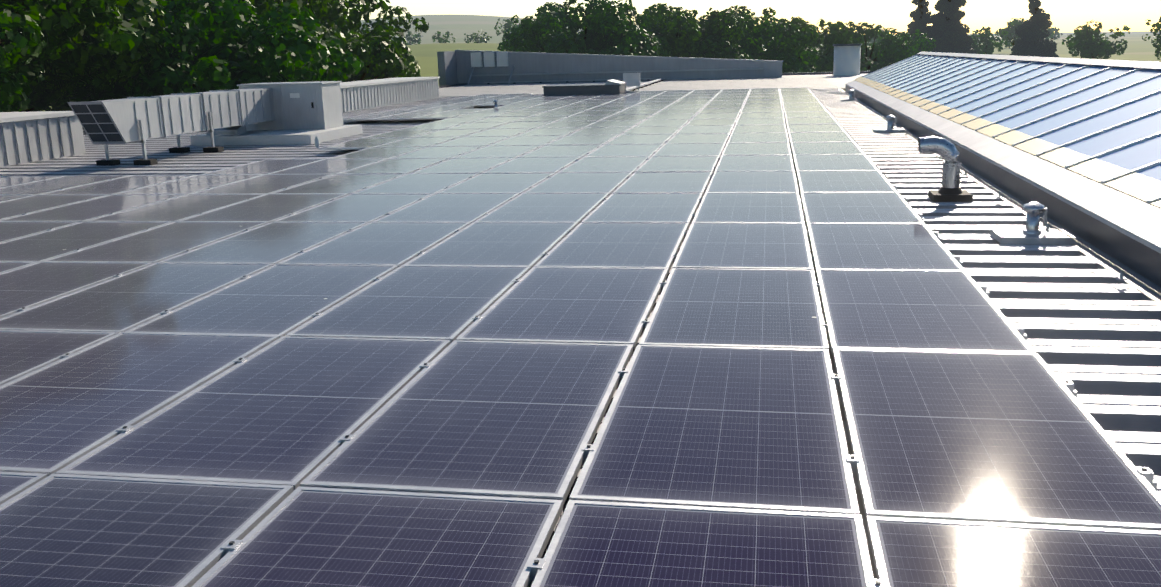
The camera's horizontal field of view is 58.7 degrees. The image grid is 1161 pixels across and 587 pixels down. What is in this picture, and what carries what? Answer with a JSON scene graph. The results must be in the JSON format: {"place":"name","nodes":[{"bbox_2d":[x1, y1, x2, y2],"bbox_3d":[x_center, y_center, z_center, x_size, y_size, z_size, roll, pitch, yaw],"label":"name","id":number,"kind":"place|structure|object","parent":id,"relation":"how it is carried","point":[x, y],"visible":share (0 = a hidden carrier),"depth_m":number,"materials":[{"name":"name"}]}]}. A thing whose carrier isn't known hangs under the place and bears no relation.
{"place":"outdoors","nodes":[
{"label":"outdoors","id":0,"kind":"place"},
{"bbox_2d":[43,15,1160,110],"bbox_3d":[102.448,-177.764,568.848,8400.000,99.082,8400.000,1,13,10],"label":"ground","id":1,"kind":"structure","parent":0,"point":[458,27],"depth_m":1289.23,"materials":[{"name":"green plant"}]},
{"bbox_2d":[17,84,71,111],"bbox_3d":[-28.388,-10.685,51.980,17.378,17.990,15.920,1,13,10],"label":"tree","id":2,"kind":"object","parent":1,"relation":"on","point":[54,107],"depth_m":48.98,"materials":[{"name":"green plant"}]},
{"bbox_2d":[13,33,78,110],"bbox_3d":[-26.322,-8.320,41.843,16.589,17.914,15.347,1,13,10],"label":"tree","id":3,"kind":"object","parent":1,"relation":"on","point":[47,96],"visible":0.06,"depth_m":39.03,"materials":[{"name":"green plant"}]},
{"bbox_2d":[0,0,142,111],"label":"tree","id":4,"kind":"object","parent":1,"relation":"on","point":[29,18],"visible":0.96,"depth_m":28.10,"materials":[{"name":"green plant"}]},
{"bbox_2d":[0,0,176,91],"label":"tree","id":5,"kind":"object","parent":1,"relation":"on","point":[70,71],"visible":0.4,"depth_m":33.16,"materials":[{"name":"green plant"}]},
{"bbox_2d":[61,27,321,110],"bbox_3d":[-21.044,-10.617,54.076,13.200,16.493,15.751,8,16,35],"label":"tree","id":6,"kind":"object","parent":1,"relation":"on","point":[319,35],"depth_m":53.77,"materials":[{"name":"green plant"}]},
{"bbox_2d":[44,0,363,101],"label":"tree","id":7,"kind":"object","parent":1,"relation":"on","point":[233,54],"visible":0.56,"depth_m":36.37,"materials":[{"name":"green plant"}]},
{"bbox_2d":[65,0,347,110],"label":"tree","id":8,"kind":"object","parent":1,"relation":"on","point":[266,6],"visible":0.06,"depth_m":45.37,"materials":[{"name":"green plant"}]},
{"bbox_2d":[321,1,353,50],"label":"tree","id":9,"kind":"object","parent":1,"relation":"on","point":[338,30],"visible":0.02,"depth_m":65.14,"materials":[{"name":"green plant"}]},
{"bbox_2d":[308,0,407,81],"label":"tree","id":10,"kind":"object","parent":1,"relation":"on","point":[383,58],"visible":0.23,"depth_m":58.44,"materials":[{"name":"green plant"}]},
{"bbox_2d":[340,0,428,81],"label":"tree","id":11,"kind":"object","parent":1,"relation":"on","point":[424,27],"visible":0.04,"depth_m":75.90,"materials":[{"name":"green plant"}]},
{"bbox_2d":[404,31,420,44],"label":"hedge tree","id":12,"kind":"object","parent":1,"relation":"on","point":[415,40],"visible":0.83,"depth_m":401.36,"materials":[{"name":"green plant"}]},
{"bbox_2d":[432,31,455,42],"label":"hedge tree","id":13,"kind":"object","parent":1,"relation":"on","point":[444,40],"visible":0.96,"depth_m":392.99,"materials":[{"name":"green plant"}]},
{"bbox_2d":[464,30,491,42],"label":"hedge tree","id":14,"kind":"object","parent":1,"relation":"on","point":[481,40],"visible":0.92,"depth_m":395.94,"materials":[{"name":"green plant"}]},
{"bbox_2d":[494,18,518,35],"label":"hedge tree","id":15,"kind":"object","parent":1,"relation":"on","point":[508,24],"visible":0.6,"depth_m":405.16,"materials":[{"name":"green plant"}]},
{"bbox_2d":[497,2,579,52],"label":"tree","id":16,"kind":"object","parent":1,"relation":"on","point":[540,11],"visible":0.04,"depth_m":138.36,"materials":[{"name":"green plant"}]},
{"bbox_2d":[505,0,673,56],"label":"tree","id":17,"kind":"object","parent":1,"relation":"on","point":[607,30],"visible":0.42,"depth_m":113.97,"materials":[{"name":"green plant"}]},
{"bbox_2d":[644,4,699,28],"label":"tree","id":18,"kind":"object","parent":1,"relation":"on","point":[677,8],"depth_m":159.45,"materials":[{"name":"green plant"}]},
{"bbox_2d":[642,3,753,59],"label":"tree","id":19,"kind":"object","parent":1,"relation":"on","point":[688,37],"visible":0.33,"depth_m":122.16,"materials":[{"name":"green plant"}]},
{"bbox_2d":[722,5,818,72],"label":"tree","id":20,"kind":"object","parent":1,"relation":"on","point":[789,51],"visible":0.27,"depth_m":130.28,"materials":[{"name":"green plant"}]},
{"bbox_2d":[744,14,818,48],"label":"tree","id":21,"kind":"object","parent":1,"relation":"on","point":[774,19],"visible":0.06,"depth_m":168.52,"materials":[{"name":"green plant"}]},
{"bbox_2d":[773,18,863,71],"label":"tree","id":22,"kind":"object","parent":1,"relation":"on","point":[824,62],"visible":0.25,"depth_m":156.17,"materials":[{"name":"green plant"}]},
{"bbox_2d":[818,21,874,55],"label":"tree","id":23,"kind":"object","parent":1,"relation":"on","point":[822,43],"visible":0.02,"depth_m":196.10,"materials":[{"name":"green plant"}]},
{"bbox_2d":[823,22,915,70],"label":"tree","id":24,"kind":"object","parent":1,"relation":"on","point":[892,49],"visible":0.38,"depth_m":184.54,"materials":[{"name":"green plant"}]},
{"bbox_2d":[868,28,889,44],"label":"tree","id":25,"kind":"object","parent":1,"relation":"on","point":[872,41],"visible":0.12,"depth_m":596.59,"materials":[{"name":"green plant"}]},
{"bbox_2d":[867,28,936,63],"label":"tree","id":26,"kind":"object","parent":1,"relation":"on","point":[922,44],"visible":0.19,"depth_m":218.67,"materials":[{"name":"green plant"}]},
{"bbox_2d":[907,0,937,53],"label":"conifer","id":27,"kind":"object","parent":1,"relation":"on","point":[920,15],"visible":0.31,"depth_m":265.98,"materials":[{"name":"green plant"}]},
{"bbox_2d":[928,0,976,53],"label":"conifer","id":28,"kind":"object","parent":1,"relation":"on","point":[951,35],"visible":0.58,"depth_m":262.63,"materials":[{"name":"green plant"}]},
{"bbox_2d":[969,26,1008,54],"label":"tree","id":29,"kind":"object","parent":1,"relation":"on","point":[988,45],"visible":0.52,"depth_m":305.83,"materials":[{"name":"green plant"}]},
{"bbox_2d":[996,18,1023,47],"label":"tree","id":30,"kind":"object","parent":1,"relation":"on","point":[1011,26],"visible":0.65,"depth_m":443.54,"materials":[{"name":"green plant"}]},
{"bbox_2d":[1010,0,1058,56],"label":"conifer","id":31,"kind":"object","parent":1,"relation":"on","point":[1030,33],"visible":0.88,"depth_m":265.68,"materials":[{"name":"green plant"}]},
{"bbox_2d":[1039,28,1054,41],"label":"tree","id":32,"kind":"object","parent":1,"relation":"on","point":[1052,32],"visible":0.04,"depth_m":554.86,"materials":[{"name":"green plant"}]},
{"bbox_2d":[1048,27,1062,39],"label":"tree","id":33,"kind":"object","parent":1,"relation":"on","point":[1055,30],"visible":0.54,"depth_m":756.97,"materials":[{"name":"green plant"}]},
{"bbox_2d":[1062,20,1130,59],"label":"tree","id":34,"kind":"object","parent":1,"relation":"on","point":[1092,47],"visible":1,"depth_m":251.48,"materials":[{"name":"green plant"}]},
{"bbox_2d":[1141,16,1160,59],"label":"tree","id":35,"kind":"object","parent":1,"relation":"on","point":[1157,25],"visible":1,"depth_m":213.54,"materials":[{"name":"green plant"}]},
{"bbox_2d":[83,71,1159,304],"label":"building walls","id":36,"kind":"structure","parent":0,"point":[807,79],"depth_m":49.10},
{"bbox_2d":[484,73,664,93],"bbox_3d":[2.182,-10.523,50.140,8.784,0.800,20.122,-6,14,-20],"label":"dc cable tray","id":37,"kind":"object","parent":36,"relation":"on","point":[632,79],"visible":0.79,"depth_m":46.90,"materials":[{"name":"metal"}]},
{"bbox_2d":[0,88,1160,578],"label":"roof deck","id":38,"kind":"structure","parent":36,"relation":"on","point":[1092,330],"depth_m":7.74,"materials":[{"name":"grey metal"}]},
{"bbox_2d":[0,111,85,166],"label":"ridge vent","id":39,"kind":"object","parent":38,"relation":"on","point":[27,137],"visible":0.98,"depth_m":18.98,"materials":[{"name":"metal"}]},
{"bbox_2d":[67,88,274,165],"bbox_3d":[-7.459,-3.227,19.599,1.030,1.122,5.922,1,13,10],"label":"vent duct","id":40,"kind":"object","parent":38,"relation":"on","point":[141,120],"visible":0.98,"depth_m":18.45,"materials":[{"name":"metal"}]},
{"bbox_2d":[190,81,362,145],"bbox_3d":[-6.529,-3.930,22.327,2.650,1.190,2.750,1,13,10],"label":"rooftop unit","id":41,"kind":"object","parent":38,"relation":"on","point":[306,113],"visible":0.92,"depth_m":22.21,"materials":[{"name":"metal"}]},
{"bbox_2d":[315,136,318,147],"bbox_3d":[-4.723,-2.718,18.498,0.072,0.218,0.072,1,13,10],"label":"pipe","id":42,"kind":"object","parent":38,"relation":"on","point":[316,142],"visible":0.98,"depth_m":18.48,"materials":[{"name":"plastic"}]},
{"bbox_2d":[340,77,439,112],"bbox_3d":[-7.593,-7.106,36.726,1.870,0.830,11.220,1,13,10],"label":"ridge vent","id":43,"kind":"object","parent":38,"relation":"on","point":[362,95],"visible":0.58,"depth_m":36.39,"materials":[{"name":"metal"}]},
{"bbox_2d":[493,100,499,107],"bbox_3d":[-2.551,-5.673,31.138,0.600,0.328,0.440,1,13,10],"label":"roof vent","id":44,"kind":"object","parent":38,"relation":"on","point":[496,103],"visible":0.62,"depth_m":31.09,"materials":[{"name":"metal"}]},
{"bbox_2d":[0,88,1156,586],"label":"clamps","id":45,"kind":"object","parent":38,"relation":"on","point":[534,564],"visible":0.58,"depth_m":5.94,"materials":[{"name":"metal"}]},
{"bbox_2d":[0,88,1160,586],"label":"solar array","id":46,"kind":"object","parent":38,"relation":"on","point":[988,450],"visible":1,"depth_m":5.14,"materials":[{"name":"blue glass"}]},
{"bbox_2d":[542,79,626,95],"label":"curb","id":47,"kind":"structure","parent":38,"relation":"on","point":[612,86],"depth_m":37.43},
{"bbox_2d":[626,87,808,92],"bbox_3d":[4.998,-7.704,39.296,7.200,0.130,0.190,1,13,10],"label":"cable tray","id":48,"kind":"object","parent":38,"relation":"on","point":[707,89],"visible":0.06,"depth_m":39.25,"materials":[{"name":"metal"}]},
{"bbox_2d":[809,88,884,117],"bbox_3d":[8.140,-5.817,30.939,0.889,0.106,15.953,0,13,6],"label":"loose cable","id":49,"kind":"object","parent":38,"relation":"on","point":[847,94],"visible":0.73,"depth_m":35.46,"materials":[{"name":"white paint"}]},
{"bbox_2d":[840,90,859,100],"bbox_3d":[8.207,-6.016,31.312,0.600,0.328,0.440,1,13,10],"label":"roof vent","id":50,"kind":"object","parent":38,"relation":"on","point":[850,98],"visible":0.92,"depth_m":31.25,"materials":[{"name":"metal"}]},
{"bbox_2d":[873,115,907,132],"bbox_3d":[6.011,-3.300,20.040,0.600,0.328,0.440,1,13,10],"label":"roof vent","id":51,"kind":"object","parent":38,"relation":"on","point":[889,128],"visible":1,"depth_m":19.96,"materials":[{"name":"metal"}]},
{"bbox_2d":[918,136,972,201],"bbox_3d":[3.983,-1.378,11.315,0.556,0.697,0.400,1,13,10],"label":"flue pipe","id":52,"kind":"object","parent":38,"relation":"on","point":[946,150],"visible":1,"depth_m":11.22,"materials":[{"name":"metal"}]},
{"bbox_2d":[836,88,1160,295],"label":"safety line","id":53,"kind":"object","parent":38,"relation":"on","point":[1122,272],"visible":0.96,"depth_m":8.70,"materials":[{"name":"metal"}]},
{"bbox_2d":[990,202,1075,243],"bbox_3d":[3.919,-0.629,8.947,0.600,0.328,0.440,1,13,10],"label":"roof vent","id":54,"kind":"object","parent":38,"relation":"on","point":[1031,233],"visible":0.98,"depth_m":8.88,"materials":[{"name":"metal"}]},
{"bbox_2d":[437,50,782,85],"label":"plant wall","id":55,"kind":"structure","parent":36,"relation":"on","point":[469,67],"depth_m":56.83,"materials":[{"name":"metal"}]},
{"bbox_2d":[439,77,834,94],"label":"membrane laps","id":56,"kind":"object","parent":36,"relation":"on","point":[680,81],"visible":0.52,"depth_m":48.68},
{"bbox_2d":[833,44,861,75],"bbox_3d":[14.409,-12.646,55.847,1.520,1.650,1.520,1,13,10],"label":"white chimney","id":57,"kind":"object","parent":36,"relation":"on","point":[846,59],"visible":1,"depth_m":55.30,"materials":[{"name":"paint"}]},
{"bbox_2d":[836,52,1160,304],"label":"rooflight","id":58,"kind":"object","parent":36,"relation":"on","point":[1073,145],"visible":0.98,"depth_m":12.82,"materials":[{"name":"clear glass"}]},
{"bbox_2d":[341,0,1160,33],"label":"sky","id":59,"kind":"structure","parent":0,"point":[1066,15],"materials":[{"name":"white"}]}
]}

